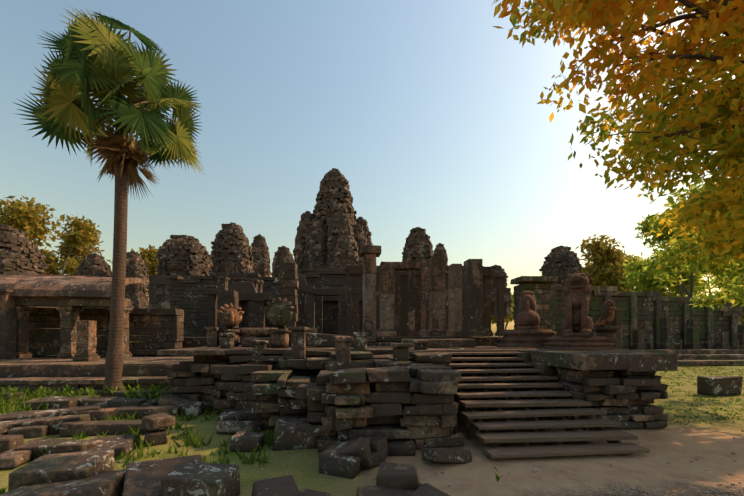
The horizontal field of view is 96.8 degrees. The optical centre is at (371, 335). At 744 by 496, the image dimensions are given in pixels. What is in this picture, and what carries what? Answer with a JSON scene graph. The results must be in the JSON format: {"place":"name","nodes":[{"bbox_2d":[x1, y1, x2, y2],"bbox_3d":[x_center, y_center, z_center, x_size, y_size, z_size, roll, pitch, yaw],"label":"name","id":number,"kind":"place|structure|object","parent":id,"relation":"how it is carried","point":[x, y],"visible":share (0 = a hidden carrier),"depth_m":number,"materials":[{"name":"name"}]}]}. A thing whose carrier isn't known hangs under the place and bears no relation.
{"place":"outdoors","nodes":[
{"label":"outdoors","id":0,"kind":"place"},
{"bbox_2d":[0,168,581,334],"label":"temple towers","id":1,"kind":"structure","parent":0,"point":[334,233],"depth_m":49.31,"materials":[{"name":"stone"}]},
{"bbox_2d":[0,0,740,335],"label":"sky","id":2,"kind":"structure","parent":0,"point":[433,120],"materials":[{"name":"blue"}]},
{"bbox_2d":[0,336,743,495],"bbox_3d":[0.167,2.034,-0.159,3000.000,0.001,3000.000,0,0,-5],"label":"ground","id":3,"kind":"structure","parent":0,"point":[711,449],"depth_m":5.24,"materials":[{"name":"brown soil"}]},
{"bbox_2d":[0,298,193,394],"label":"gallery","id":4,"kind":"object","parent":3,"relation":"on","point":[71,352],"visible":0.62,"depth_m":15.48,"materials":[{"name":"stone"}]},
{"bbox_2d":[0,274,148,298],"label":"gallery roof","id":5,"kind":"structure","parent":4,"relation":"attached to","point":[56,286],"depth_m":15.46,"materials":[{"name":"brown stone"}]},
{"bbox_2d":[10,7,203,396],"bbox_3d":[-8.159,-4.286,11.028,5.112,12.677,5.054,0,0,-5],"label":"palm","id":6,"kind":"object","parent":3,"relation":"on","point":[85,48],"depth_m":10.07,"materials":[{"name":"green plant"}]},
{"bbox_2d":[64,30,175,166],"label":"palm petioles","id":7,"kind":"object","parent":6,"relation":"attached to","point":[109,131],"visible":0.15,"depth_m":10.76,"materials":[{"name":"green"}]},
{"bbox_2d":[83,121,160,199],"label":"dead palm fronds","id":8,"kind":"object","parent":6,"relation":"attached to","point":[104,146],"visible":0.81,"depth_m":10.75,"materials":[{"name":"brown plant"}]},
{"bbox_2d":[0,262,428,358],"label":"ruins","id":9,"kind":"object","parent":3,"relation":"on","point":[318,301],"visible":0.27,"depth_m":25.31,"materials":[{"name":"stone"}]},
{"bbox_2d":[0,327,742,495],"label":"fallen blocks","id":10,"kind":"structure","parent":3,"relation":"on","point":[74,467],"depth_m":5.39,"materials":[{"name":"stone"}]},
{"bbox_2d":[0,366,743,493],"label":"grass and weeds","id":11,"kind":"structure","parent":3,"relation":"on","point":[187,441],"depth_m":8.19,"materials":[{"name":"green plant"}]},
{"bbox_2d":[157,336,676,455],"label":"stone terrace","id":12,"kind":"structure","parent":3,"relation":"on","point":[408,408],"depth_m":7.05,"materials":[{"name":"stone"}]},
{"bbox_2d":[217,297,617,347],"bbox_3d":[1.193,-0.344,10.864,12.747,1.675,1.817,0,0,1],"label":"naga balustrade","id":13,"kind":"object","parent":12,"relation":"on","point":[279,312],"visible":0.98,"depth_m":10.18,"materials":[{"name":"stone"}]},
{"bbox_2d":[360,245,485,336],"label":"stone pillars","id":14,"kind":"structure","parent":12,"relation":"on","point":[390,299],"depth_m":13.41,"materials":[{"name":"stone"}]},
{"bbox_2d":[345,265,506,335],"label":"stone pillars","id":15,"kind":"structure","parent":12,"relation":"on","point":[353,272],"depth_m":16.77,"materials":[{"name":"stone"}]},
{"bbox_2d":[497,271,615,350],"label":"stone statues","id":16,"kind":"object","parent":12,"relation":"on","point":[577,325],"visible":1,"depth_m":9.34,"materials":[{"name":"brown stone"}]},
{"bbox_2d":[117,430,743,495],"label":"fallen leaves","id":17,"kind":"object","parent":3,"relation":"on","point":[621,493],"visible":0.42,"depth_m":4.86,"materials":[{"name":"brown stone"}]},
{"bbox_2d":[435,349,649,458],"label":"stairs","id":18,"kind":"structure","parent":3,"relation":"on","point":[475,425],"depth_m":6.47,"materials":[{"name":"stone"}]},
{"bbox_2d":[493,0,743,269],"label":"tree","id":19,"kind":"object","parent":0,"point":[663,76],"depth_m":6.82,"materials":[{"name":"plant"}]},
{"bbox_2d":[510,276,743,366],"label":"gallery wall","id":20,"kind":"structure","parent":0,"point":[656,318],"depth_m":24.63,"materials":[{"name":"stone"}]},
{"bbox_2d":[620,340,738,349],"bbox_3d":[19.936,0.684,23.545,13.850,0.700,0.050,0,0,-5],"label":"rope barrier","id":21,"kind":"object","parent":20,"relation":"on","point":[651,341],"visible":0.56,"depth_m":23.72,"materials":[{"name":"brown"}]},
{"bbox_2d":[619,176,743,311],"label":"tree","id":22,"kind":"object","parent":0,"point":[645,273],"depth_m":45.60,"materials":[{"name":"green plant"}]},
{"bbox_2d":[650,229,743,309],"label":"tree foliage","id":23,"kind":"object","parent":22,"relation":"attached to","point":[719,280],"depth_m":12.31,"materials":[{"name":"green plant"}]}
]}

